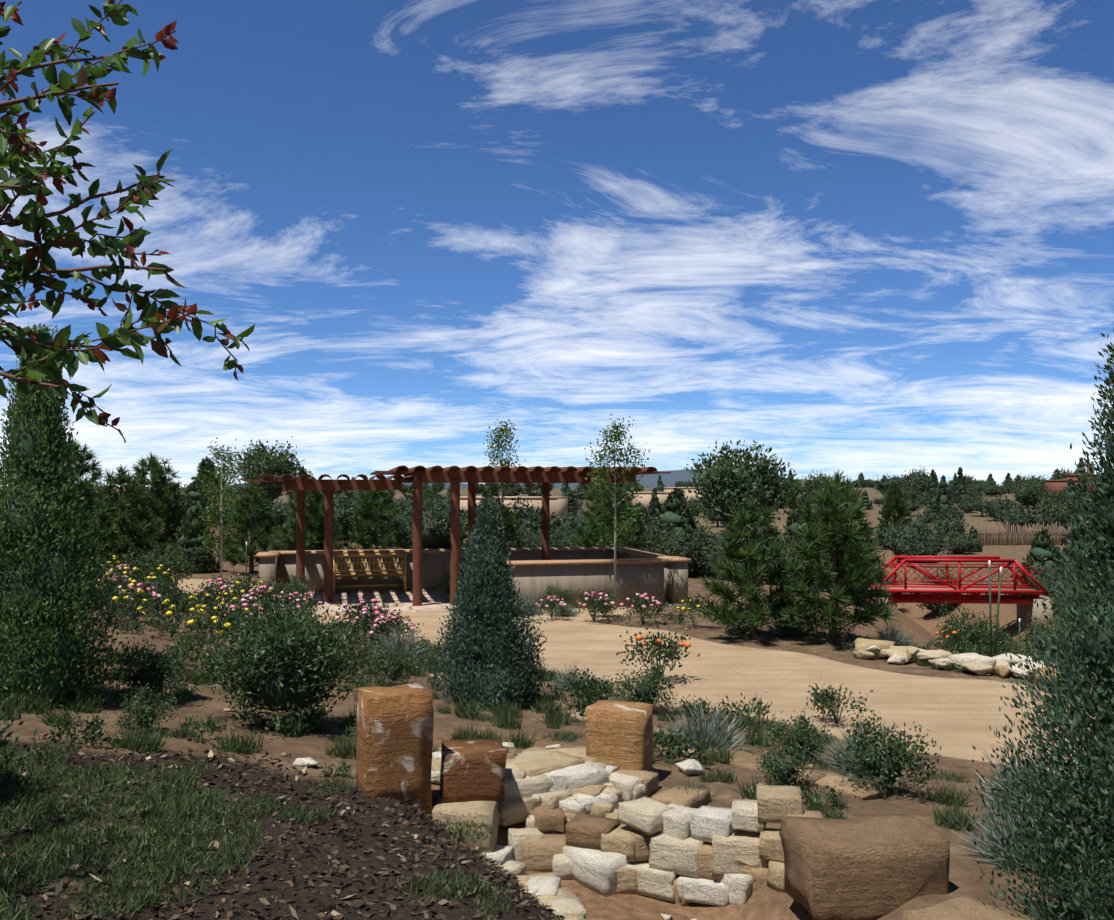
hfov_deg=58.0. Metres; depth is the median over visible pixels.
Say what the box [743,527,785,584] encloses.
bridge side tree
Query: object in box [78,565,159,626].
rose plant
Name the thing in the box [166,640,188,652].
grass tuft
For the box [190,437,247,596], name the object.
aspen tree
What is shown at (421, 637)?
weed
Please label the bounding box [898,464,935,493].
tree
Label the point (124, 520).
pine tree
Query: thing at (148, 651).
grass tuft
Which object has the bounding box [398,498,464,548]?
tree
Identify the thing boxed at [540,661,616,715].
shrub
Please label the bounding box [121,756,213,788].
grass patch
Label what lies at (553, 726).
grass tuft
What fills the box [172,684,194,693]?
grass tuft
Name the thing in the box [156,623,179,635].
weed
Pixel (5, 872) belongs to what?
grass patch
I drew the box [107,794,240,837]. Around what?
grass patch
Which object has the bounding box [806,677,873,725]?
shrub
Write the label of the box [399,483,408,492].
tree
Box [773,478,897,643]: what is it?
pine tree
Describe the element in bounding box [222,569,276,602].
rose plant
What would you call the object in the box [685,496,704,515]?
tree
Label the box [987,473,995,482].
tree
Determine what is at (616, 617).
weed
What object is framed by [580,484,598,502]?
tree
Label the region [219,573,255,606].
rose plant
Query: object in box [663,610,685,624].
weed
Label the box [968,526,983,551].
tree
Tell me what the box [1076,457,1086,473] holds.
tree
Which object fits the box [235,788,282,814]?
grass patch
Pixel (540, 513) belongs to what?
tree
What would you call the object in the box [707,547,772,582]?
tree
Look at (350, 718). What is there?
grass tuft
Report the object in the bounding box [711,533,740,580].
tree
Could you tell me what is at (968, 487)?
tree
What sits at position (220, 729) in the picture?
grass tuft
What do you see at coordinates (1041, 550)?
bridge side tree
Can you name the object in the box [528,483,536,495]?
tree
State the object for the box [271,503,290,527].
tree
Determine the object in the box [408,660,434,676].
grass tuft
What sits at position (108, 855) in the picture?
grass patch
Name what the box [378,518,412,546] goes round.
tree
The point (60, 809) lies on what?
grass patch
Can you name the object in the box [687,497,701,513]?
tree
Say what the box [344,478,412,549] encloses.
pine tree
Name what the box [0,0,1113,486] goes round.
sky
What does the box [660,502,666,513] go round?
tree
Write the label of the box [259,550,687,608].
stucco walls
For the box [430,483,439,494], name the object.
tree
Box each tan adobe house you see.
[460,496,567,523]
[623,487,767,513]
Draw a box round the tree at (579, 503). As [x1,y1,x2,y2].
[574,498,582,511]
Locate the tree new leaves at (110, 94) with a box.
[0,0,248,426]
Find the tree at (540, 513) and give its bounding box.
[520,508,554,525]
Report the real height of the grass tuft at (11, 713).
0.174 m
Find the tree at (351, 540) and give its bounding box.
[343,503,374,542]
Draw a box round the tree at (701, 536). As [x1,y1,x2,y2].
[694,513,721,567]
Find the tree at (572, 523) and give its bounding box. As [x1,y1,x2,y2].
[560,509,588,535]
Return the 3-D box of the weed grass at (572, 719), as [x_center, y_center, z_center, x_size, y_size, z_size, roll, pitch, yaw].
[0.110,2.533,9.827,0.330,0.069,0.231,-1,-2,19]
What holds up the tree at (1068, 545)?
on the ground at (954, 716)
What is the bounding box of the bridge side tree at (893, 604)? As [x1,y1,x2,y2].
[871,567,907,607]
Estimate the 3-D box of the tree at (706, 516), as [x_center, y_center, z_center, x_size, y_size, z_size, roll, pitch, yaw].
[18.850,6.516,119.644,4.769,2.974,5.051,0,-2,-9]
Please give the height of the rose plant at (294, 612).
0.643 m
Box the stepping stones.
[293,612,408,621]
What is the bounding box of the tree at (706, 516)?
[699,506,718,526]
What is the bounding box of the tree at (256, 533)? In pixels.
[214,482,283,573]
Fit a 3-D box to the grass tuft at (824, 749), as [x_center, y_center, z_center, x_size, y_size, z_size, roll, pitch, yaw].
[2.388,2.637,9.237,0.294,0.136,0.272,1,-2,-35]
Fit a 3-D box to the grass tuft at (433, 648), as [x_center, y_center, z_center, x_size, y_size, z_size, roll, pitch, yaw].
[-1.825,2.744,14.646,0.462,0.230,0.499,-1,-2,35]
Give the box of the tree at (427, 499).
[411,493,440,503]
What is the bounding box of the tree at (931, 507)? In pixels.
[922,498,940,516]
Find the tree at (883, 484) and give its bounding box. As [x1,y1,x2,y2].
[872,473,908,492]
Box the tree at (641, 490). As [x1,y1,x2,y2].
[626,483,644,491]
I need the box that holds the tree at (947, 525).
[927,510,973,537]
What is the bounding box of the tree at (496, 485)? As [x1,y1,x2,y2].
[485,483,498,490]
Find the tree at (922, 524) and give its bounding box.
[908,518,930,531]
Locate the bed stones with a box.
[106,606,989,796]
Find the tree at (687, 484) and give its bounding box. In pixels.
[682,481,694,486]
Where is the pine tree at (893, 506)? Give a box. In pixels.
[875,481,912,529]
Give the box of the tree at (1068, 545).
[1045,513,1089,596]
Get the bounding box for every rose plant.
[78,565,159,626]
[83,557,129,603]
[90,546,128,572]
[94,572,138,609]
[101,579,166,621]
[106,562,138,580]
[117,554,179,591]
[120,558,179,586]
[134,580,204,638]
[138,572,180,598]
[141,566,183,582]
[164,591,261,652]
[186,580,249,617]
[188,575,245,604]
[205,599,277,636]
[205,606,272,650]
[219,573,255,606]
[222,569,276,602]
[233,582,292,614]
[262,596,317,630]
[276,589,323,616]
[329,595,399,637]
[339,601,400,642]
[366,611,423,645]
[533,593,570,619]
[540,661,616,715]
[569,588,617,621]
[616,620,699,679]
[620,590,668,624]
[667,590,718,628]
[717,601,748,631]
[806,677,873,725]
[814,607,859,634]
[930,621,973,653]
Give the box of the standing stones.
[356,683,652,812]
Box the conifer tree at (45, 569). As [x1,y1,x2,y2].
[0,322,128,709]
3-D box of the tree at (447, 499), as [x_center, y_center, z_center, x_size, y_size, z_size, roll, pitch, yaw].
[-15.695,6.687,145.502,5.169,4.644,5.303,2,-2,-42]
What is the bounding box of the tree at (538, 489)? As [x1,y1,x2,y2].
[535,483,541,495]
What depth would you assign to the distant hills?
5168.99 m
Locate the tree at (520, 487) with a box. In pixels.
[501,483,527,495]
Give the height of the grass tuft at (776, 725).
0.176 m
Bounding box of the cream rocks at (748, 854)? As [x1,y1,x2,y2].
[293,742,784,919]
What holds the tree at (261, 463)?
on the ground at (954, 716)
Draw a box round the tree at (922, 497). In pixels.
[914,492,934,505]
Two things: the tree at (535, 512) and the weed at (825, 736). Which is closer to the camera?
the weed at (825, 736)
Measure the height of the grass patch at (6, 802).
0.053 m
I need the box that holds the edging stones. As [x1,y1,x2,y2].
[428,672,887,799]
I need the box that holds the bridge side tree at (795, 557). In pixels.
[783,538,847,590]
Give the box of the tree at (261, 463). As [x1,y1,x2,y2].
[222,436,312,532]
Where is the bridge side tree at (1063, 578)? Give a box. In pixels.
[1049,563,1099,593]
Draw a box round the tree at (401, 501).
[392,495,412,510]
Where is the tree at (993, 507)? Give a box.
[980,495,1021,521]
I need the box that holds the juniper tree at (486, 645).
[425,497,551,711]
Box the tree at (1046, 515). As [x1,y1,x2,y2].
[1023,499,1068,531]
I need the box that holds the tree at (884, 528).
[872,521,914,542]
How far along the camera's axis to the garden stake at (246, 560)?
25.59 m
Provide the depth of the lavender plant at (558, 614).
19.68 m
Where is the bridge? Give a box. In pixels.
[868,556,1058,627]
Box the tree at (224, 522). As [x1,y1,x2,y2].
[217,490,231,526]
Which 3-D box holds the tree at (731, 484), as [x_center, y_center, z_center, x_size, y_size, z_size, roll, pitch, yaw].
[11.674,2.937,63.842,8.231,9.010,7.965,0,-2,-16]
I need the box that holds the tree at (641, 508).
[633,502,649,525]
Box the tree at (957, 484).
[949,467,965,502]
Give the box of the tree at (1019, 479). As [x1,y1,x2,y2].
[1008,473,1040,482]
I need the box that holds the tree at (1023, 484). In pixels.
[1013,479,1034,491]
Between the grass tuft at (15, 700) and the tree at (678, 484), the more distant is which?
the tree at (678, 484)
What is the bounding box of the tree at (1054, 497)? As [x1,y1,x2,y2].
[1038,487,1065,507]
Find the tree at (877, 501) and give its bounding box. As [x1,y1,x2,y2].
[869,496,884,506]
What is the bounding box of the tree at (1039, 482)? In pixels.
[1030,475,1057,489]
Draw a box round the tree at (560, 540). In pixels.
[550,524,576,546]
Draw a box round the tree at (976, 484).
[965,478,989,492]
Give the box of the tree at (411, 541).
[403,504,432,548]
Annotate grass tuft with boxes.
[0,688,36,712]
[0,701,21,719]
[7,687,60,713]
[36,705,84,724]
[58,693,103,712]
[100,647,130,663]
[100,729,139,748]
[106,667,127,680]
[109,722,173,752]
[130,647,156,655]
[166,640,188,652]
[167,727,187,738]
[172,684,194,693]
[174,631,200,644]
[182,668,215,683]
[193,634,212,643]
[198,715,227,730]
[205,725,263,754]
[211,669,226,684]
[279,716,316,736]
[292,710,325,727]
[303,701,329,715]
[324,732,355,758]
[336,714,355,729]
[338,682,355,691]
[339,708,356,723]
[341,664,360,673]
[351,682,376,701]
[359,644,378,656]
[361,665,376,674]
[386,679,410,686]
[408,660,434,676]
[424,642,443,654]
[432,688,440,699]
[434,702,453,713]
[440,722,478,739]
[447,698,488,718]
[452,697,486,712]
[457,724,494,738]
[471,727,510,742]
[488,700,523,717]
[488,709,522,728]
[489,697,524,714]
[497,711,525,723]
[503,728,540,748]
[508,696,532,709]
[523,693,553,702]
[529,695,564,713]
[532,702,575,725]
[540,667,562,681]
[544,718,565,728]
[565,683,586,696]
[653,722,685,745]
[655,711,678,722]
[670,779,723,805]
[699,772,720,782]
[700,752,714,765]
[702,764,737,782]
[705,743,737,763]
[730,712,770,732]
[732,773,785,799]
[738,725,773,747]
[762,717,788,731]
[768,738,817,756]
[805,798,833,812]
[808,742,827,752]
[810,803,847,819]
[824,792,850,808]
[880,782,904,796]
[915,658,929,665]
[917,660,931,666]
[921,780,979,806]
[928,658,942,669]
[930,804,979,831]
[933,800,979,822]
[985,767,1022,786]
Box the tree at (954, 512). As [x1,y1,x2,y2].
[936,504,965,521]
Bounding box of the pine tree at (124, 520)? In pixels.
[83,464,161,574]
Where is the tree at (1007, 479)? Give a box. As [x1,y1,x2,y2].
[1001,473,1011,484]
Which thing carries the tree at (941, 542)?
on the ground at (954, 716)
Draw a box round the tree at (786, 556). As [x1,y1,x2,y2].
[767,533,800,583]
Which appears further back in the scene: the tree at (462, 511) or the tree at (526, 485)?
the tree at (526, 485)
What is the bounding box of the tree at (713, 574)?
[704,535,724,579]
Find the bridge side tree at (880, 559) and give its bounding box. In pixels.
[859,532,890,592]
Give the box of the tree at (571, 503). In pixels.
[565,490,579,514]
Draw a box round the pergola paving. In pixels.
[273,588,678,613]
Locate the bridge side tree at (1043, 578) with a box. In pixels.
[1027,558,1064,598]
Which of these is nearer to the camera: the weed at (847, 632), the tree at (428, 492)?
the weed at (847, 632)
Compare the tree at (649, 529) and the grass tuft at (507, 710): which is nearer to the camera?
the grass tuft at (507, 710)
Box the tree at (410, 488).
[406,483,412,501]
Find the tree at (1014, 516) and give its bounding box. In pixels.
[993,500,1034,532]
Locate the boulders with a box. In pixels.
[432,795,1039,919]
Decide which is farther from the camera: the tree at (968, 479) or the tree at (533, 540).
the tree at (968, 479)
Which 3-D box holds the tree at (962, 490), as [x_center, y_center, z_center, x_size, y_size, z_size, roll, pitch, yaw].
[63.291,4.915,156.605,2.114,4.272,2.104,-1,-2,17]
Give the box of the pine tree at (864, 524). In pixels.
[788,469,889,592]
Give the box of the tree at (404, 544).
[398,520,412,547]
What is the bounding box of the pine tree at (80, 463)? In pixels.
[64,437,117,551]
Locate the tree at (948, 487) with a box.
[933,481,954,496]
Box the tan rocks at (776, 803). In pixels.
[504,745,822,906]
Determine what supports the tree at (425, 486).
on the ground at (954, 716)
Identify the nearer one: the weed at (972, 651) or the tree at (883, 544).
the weed at (972, 651)
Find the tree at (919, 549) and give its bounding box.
[900,534,944,563]
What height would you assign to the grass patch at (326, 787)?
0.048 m
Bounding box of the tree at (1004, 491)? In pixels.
[997,483,1007,495]
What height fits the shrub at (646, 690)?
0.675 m
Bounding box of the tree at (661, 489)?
[656,484,671,491]
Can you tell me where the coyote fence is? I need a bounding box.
[974,521,1071,545]
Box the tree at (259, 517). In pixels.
[226,501,283,530]
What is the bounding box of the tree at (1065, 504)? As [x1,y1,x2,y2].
[1039,496,1091,526]
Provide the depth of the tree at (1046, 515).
99.29 m
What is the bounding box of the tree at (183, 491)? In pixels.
[159,478,213,515]
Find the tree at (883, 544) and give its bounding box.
[876,529,893,548]
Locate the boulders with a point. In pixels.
(871, 867)
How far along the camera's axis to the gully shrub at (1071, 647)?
18.82 m
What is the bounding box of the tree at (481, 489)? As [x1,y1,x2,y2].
[476,483,483,493]
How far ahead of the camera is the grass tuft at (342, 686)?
10.52 m
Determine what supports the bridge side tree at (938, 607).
on the ground at (954, 716)
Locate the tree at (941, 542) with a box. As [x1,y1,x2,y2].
[921,526,957,555]
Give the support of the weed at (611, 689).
on the ground at (954, 716)
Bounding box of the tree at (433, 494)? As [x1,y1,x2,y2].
[431,491,446,499]
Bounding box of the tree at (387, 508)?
[372,498,404,521]
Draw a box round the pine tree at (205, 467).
[190,455,222,516]
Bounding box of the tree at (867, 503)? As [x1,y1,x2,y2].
[859,491,872,509]
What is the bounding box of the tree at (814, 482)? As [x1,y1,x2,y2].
[797,469,832,498]
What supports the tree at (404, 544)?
on the ground at (954, 716)
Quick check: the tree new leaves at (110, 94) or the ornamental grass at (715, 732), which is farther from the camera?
the ornamental grass at (715, 732)
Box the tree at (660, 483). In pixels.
[656,475,663,489]
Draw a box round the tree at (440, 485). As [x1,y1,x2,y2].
[431,483,446,490]
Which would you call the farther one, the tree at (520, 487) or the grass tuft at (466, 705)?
the tree at (520, 487)
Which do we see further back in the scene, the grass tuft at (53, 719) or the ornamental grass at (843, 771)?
the ornamental grass at (843, 771)
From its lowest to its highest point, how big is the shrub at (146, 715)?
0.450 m
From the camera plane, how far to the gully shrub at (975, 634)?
18.66 m
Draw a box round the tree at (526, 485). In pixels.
[521,483,529,493]
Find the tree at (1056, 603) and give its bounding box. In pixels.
[1041,586,1082,623]
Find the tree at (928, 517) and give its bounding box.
[913,511,939,524]
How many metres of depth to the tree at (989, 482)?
288.85 m
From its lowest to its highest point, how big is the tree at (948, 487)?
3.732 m
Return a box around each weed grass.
[128,729,169,738]
[159,688,201,699]
[264,719,308,729]
[325,734,347,742]
[455,712,494,721]
[540,691,562,698]
[541,729,581,742]
[556,715,581,722]
[672,709,695,717]
[805,756,835,771]
[812,736,835,744]
[925,768,971,783]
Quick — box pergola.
[242,465,670,605]
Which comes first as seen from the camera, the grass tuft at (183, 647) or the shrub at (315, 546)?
the grass tuft at (183, 647)
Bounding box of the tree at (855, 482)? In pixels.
[850,479,859,486]
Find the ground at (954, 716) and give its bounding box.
[0,486,1113,919]
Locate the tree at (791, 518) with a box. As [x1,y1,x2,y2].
[772,500,809,588]
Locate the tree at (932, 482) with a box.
[924,469,937,497]
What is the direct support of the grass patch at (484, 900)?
on the ground at (954, 716)
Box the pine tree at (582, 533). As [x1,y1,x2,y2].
[566,482,651,550]
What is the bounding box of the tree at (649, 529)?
[608,505,664,547]
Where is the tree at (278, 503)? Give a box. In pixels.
[271,500,284,508]
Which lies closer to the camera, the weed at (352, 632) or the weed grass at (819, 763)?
the weed grass at (819, 763)
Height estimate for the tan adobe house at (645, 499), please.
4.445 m
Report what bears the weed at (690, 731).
on the ground at (954, 716)
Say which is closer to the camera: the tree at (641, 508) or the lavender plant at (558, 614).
the lavender plant at (558, 614)
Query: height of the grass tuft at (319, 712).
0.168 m
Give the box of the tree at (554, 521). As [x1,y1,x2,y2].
[550,515,564,536]
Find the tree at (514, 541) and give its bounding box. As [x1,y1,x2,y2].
[500,505,525,547]
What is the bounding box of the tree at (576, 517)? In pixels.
[560,506,592,524]
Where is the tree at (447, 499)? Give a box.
[431,493,450,512]
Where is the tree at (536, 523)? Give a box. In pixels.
[512,507,560,537]
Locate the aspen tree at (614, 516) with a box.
[584,414,651,609]
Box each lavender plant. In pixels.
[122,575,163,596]
[366,622,435,662]
[515,586,545,615]
[539,660,603,691]
[548,602,578,616]
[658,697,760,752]
[727,620,764,631]
[759,608,817,636]
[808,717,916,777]
[865,619,920,645]
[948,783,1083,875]
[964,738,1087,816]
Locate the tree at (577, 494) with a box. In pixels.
[570,488,594,502]
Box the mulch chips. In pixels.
[0,731,564,919]
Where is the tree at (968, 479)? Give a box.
[963,475,974,485]
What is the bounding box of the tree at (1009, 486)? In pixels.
[1003,483,1014,493]
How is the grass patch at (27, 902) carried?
on the ground at (954, 716)
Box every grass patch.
[0,738,22,767]
[0,746,65,784]
[0,759,11,777]
[0,774,56,794]
[0,781,43,813]
[0,786,25,819]
[0,786,73,816]
[0,787,65,830]
[0,796,14,811]
[0,801,45,830]
[0,818,82,854]
[0,831,55,873]
[0,835,78,894]
[0,849,33,884]
[0,849,64,895]
[0,883,12,909]
[0,889,22,919]
[0,893,40,919]
[0,897,35,919]
[0,907,21,919]
[1,788,13,812]
[1,827,98,867]
[5,739,79,767]
[11,764,105,792]
[13,824,146,880]
[16,761,130,800]
[25,873,153,919]
[26,814,128,848]
[33,789,139,823]
[67,878,163,918]
[71,816,207,866]
[71,845,158,891]
[74,759,148,793]
[90,836,210,896]
[95,838,229,908]
[99,780,205,814]
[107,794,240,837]
[109,806,190,848]
[111,786,209,815]
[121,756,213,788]
[130,852,179,880]
[137,767,198,791]
[152,781,230,803]
[153,818,217,853]
[180,839,252,874]
[181,800,226,819]
[196,814,265,849]
[197,820,270,864]
[211,798,273,820]
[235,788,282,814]
[252,799,312,819]
[265,800,337,824]
[299,777,354,797]
[385,861,486,901]
[425,813,495,843]
[443,877,516,919]
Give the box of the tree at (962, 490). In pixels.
[956,478,966,501]
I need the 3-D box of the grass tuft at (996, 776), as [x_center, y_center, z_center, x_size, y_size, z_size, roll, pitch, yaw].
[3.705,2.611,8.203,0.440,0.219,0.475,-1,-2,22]
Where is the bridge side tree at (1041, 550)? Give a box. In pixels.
[1010,529,1060,588]
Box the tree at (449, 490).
[446,483,450,493]
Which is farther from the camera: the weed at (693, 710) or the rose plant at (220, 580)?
the rose plant at (220, 580)
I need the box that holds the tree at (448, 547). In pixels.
[441,512,463,548]
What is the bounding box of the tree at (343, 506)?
[321,490,372,539]
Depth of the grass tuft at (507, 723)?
9.08 m
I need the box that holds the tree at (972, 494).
[963,487,987,502]
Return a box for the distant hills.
[226,469,950,488]
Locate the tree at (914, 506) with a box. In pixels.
[902,497,923,515]
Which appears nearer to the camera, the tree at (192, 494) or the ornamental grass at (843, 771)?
the ornamental grass at (843, 771)
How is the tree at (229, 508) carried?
on the ground at (954, 716)
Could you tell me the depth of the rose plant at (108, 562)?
21.58 m
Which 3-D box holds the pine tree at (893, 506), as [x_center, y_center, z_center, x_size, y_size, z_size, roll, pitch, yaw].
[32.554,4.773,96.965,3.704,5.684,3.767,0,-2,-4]
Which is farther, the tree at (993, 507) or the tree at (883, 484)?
the tree at (883, 484)
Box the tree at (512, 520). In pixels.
[460,500,532,532]
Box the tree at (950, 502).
[920,492,959,510]
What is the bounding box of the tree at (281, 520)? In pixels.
[272,512,287,531]
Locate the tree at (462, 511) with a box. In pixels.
[445,504,467,528]
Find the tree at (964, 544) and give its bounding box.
[942,528,977,553]
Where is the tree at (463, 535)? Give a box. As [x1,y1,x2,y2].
[460,505,477,547]
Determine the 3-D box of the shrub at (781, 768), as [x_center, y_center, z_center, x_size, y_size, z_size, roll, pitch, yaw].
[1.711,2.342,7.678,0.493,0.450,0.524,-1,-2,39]
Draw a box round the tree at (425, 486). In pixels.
[422,483,430,493]
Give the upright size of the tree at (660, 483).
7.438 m
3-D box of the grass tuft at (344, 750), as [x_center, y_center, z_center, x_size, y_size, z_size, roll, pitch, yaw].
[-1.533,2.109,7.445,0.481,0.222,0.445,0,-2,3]
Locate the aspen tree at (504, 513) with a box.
[475,419,528,546]
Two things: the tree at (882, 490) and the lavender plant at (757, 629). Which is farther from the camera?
the tree at (882, 490)
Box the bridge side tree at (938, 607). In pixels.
[904,568,963,615]
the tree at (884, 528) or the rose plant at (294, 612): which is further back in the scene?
the tree at (884, 528)
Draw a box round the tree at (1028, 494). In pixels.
[1008,478,1048,507]
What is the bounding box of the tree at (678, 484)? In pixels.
[674,481,682,486]
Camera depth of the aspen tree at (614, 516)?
20.84 m
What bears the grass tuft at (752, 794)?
on the ground at (954, 716)
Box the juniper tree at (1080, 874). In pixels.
[969,328,1113,919]
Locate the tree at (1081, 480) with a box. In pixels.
[1077,474,1088,506]
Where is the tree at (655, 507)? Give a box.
[648,489,662,518]
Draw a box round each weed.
[38,704,109,747]
[113,617,127,625]
[115,642,164,669]
[116,604,148,622]
[118,616,144,634]
[144,614,169,627]
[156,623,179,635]
[161,633,207,667]
[161,652,187,672]
[166,710,221,742]
[171,608,202,618]
[172,633,200,645]
[179,611,218,634]
[186,630,211,645]
[239,709,262,721]
[319,756,355,779]
[330,623,362,643]
[331,713,355,743]
[342,665,382,691]
[357,649,384,665]
[363,632,393,649]
[406,632,436,650]
[411,637,444,659]
[412,649,440,669]
[420,670,446,690]
[523,677,540,706]
[564,693,595,709]
[606,683,621,697]
[614,614,626,620]
[645,611,654,618]
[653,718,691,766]
[657,727,712,767]
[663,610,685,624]
[672,718,698,745]
[676,695,711,715]
[678,695,727,723]
[719,624,753,639]
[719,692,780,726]
[799,781,849,812]
[802,619,826,637]
[804,721,833,746]
[827,628,855,639]
[835,640,850,649]
[846,634,867,650]
[907,640,930,649]
[924,639,942,649]
[945,660,968,672]
[951,640,985,654]
[955,644,988,655]
[1018,646,1040,660]
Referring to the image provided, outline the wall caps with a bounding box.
[256,546,690,565]
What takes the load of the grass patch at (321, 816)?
on the ground at (954, 716)
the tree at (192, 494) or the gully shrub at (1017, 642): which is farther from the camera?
the tree at (192, 494)
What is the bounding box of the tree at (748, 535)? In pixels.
[710,522,782,545]
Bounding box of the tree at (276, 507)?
[271,502,282,530]
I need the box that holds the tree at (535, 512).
[515,500,541,515]
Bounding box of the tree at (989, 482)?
[982,479,995,484]
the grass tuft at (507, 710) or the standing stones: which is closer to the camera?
the standing stones
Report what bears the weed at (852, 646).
on the ground at (954, 716)
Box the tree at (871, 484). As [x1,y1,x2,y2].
[868,479,876,487]
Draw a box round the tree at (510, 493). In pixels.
[501,489,513,495]
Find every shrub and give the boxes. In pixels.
[0,672,36,795]
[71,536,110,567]
[105,632,191,703]
[107,679,186,733]
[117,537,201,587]
[180,580,382,739]
[253,529,337,558]
[266,571,316,604]
[359,637,418,685]
[434,568,462,601]
[540,582,577,612]
[585,589,619,615]
[614,661,688,712]
[636,519,715,575]
[753,736,819,788]
[755,708,830,760]
[831,702,943,800]
[879,514,937,559]
[930,601,1015,655]
[971,626,1022,656]
[998,632,1025,651]
[1003,637,1043,659]
[1016,611,1078,658]
[1034,621,1082,659]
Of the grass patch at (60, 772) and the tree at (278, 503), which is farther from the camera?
the tree at (278, 503)
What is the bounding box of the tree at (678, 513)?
[638,487,710,578]
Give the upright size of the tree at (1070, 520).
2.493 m
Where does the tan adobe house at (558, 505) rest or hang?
on the ground at (954, 716)
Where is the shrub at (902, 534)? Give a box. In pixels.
[879,514,937,559]
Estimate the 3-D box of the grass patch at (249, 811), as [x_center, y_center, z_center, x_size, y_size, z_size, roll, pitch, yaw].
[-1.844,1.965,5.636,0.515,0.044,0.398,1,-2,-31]
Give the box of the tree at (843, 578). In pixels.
[791,506,881,593]
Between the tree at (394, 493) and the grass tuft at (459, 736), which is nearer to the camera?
the grass tuft at (459, 736)
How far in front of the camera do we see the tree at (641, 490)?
322.22 m
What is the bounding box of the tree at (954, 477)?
[952,472,956,490]
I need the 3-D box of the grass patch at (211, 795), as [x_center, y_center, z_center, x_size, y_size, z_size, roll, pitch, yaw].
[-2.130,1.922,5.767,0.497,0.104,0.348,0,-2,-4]
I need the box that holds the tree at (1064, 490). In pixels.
[1051,483,1089,502]
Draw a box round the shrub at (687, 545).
[636,519,715,575]
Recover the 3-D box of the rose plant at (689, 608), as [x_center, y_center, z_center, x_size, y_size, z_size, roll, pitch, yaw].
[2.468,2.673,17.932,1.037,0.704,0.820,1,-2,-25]
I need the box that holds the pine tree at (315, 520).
[267,474,351,550]
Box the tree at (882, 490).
[878,488,888,495]
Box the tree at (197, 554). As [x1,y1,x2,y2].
[168,501,227,573]
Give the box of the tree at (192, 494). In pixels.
[179,479,219,525]
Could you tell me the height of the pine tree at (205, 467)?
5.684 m
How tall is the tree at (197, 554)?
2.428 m
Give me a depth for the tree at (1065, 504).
107.26 m
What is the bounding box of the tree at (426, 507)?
[406,499,433,512]
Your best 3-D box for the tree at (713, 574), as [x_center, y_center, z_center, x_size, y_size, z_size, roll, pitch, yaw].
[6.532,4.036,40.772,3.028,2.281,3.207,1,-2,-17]
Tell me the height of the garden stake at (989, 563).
1.550 m
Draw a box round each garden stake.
[245,542,246,585]
[988,560,991,656]
[994,567,1001,654]
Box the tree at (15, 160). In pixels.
[0,0,254,442]
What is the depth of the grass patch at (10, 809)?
5.08 m
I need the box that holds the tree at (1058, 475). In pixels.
[1052,466,1077,479]
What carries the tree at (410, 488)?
on the ground at (954, 716)
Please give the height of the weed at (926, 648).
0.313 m
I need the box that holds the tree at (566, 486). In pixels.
[560,483,570,492]
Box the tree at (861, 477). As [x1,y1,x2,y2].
[856,473,867,487]
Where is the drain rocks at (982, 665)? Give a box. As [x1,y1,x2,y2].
[852,638,1102,690]
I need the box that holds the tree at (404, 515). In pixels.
[383,505,412,547]
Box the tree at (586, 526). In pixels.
[575,518,613,543]
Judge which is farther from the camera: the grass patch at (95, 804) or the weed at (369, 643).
the weed at (369, 643)
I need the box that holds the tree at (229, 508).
[215,486,281,519]
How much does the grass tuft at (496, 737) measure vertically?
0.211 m
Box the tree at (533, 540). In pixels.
[515,526,555,547]
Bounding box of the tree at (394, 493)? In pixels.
[388,490,397,498]
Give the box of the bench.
[333,553,406,592]
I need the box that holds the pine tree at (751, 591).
[696,494,807,639]
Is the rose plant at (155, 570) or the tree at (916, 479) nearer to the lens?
the rose plant at (155, 570)
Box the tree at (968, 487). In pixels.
[966,484,977,491]
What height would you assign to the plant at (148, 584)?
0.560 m
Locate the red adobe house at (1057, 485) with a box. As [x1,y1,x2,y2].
[1044,463,1113,498]
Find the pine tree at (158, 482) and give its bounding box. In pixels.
[103,453,188,558]
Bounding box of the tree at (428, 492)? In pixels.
[412,486,435,498]
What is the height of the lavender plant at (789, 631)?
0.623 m
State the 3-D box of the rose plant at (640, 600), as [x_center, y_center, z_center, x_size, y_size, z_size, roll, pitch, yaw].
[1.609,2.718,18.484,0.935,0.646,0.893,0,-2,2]
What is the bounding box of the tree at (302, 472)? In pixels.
[282,467,308,534]
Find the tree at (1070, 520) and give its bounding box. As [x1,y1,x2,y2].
[1061,516,1073,538]
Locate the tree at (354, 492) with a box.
[338,490,367,502]
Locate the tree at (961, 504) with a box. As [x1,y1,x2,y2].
[954,498,974,512]
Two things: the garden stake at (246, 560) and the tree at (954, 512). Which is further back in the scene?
the tree at (954, 512)
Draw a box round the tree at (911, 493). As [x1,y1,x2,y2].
[899,483,921,502]
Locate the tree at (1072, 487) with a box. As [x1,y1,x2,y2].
[1064,481,1082,505]
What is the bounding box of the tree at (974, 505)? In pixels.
[963,496,991,515]
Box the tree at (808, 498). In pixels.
[794,496,812,506]
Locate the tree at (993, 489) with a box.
[980,483,1002,496]
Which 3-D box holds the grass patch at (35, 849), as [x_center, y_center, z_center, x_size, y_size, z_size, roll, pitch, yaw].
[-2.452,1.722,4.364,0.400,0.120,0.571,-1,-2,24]
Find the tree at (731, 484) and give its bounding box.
[683,434,813,531]
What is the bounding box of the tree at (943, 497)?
[934,475,957,519]

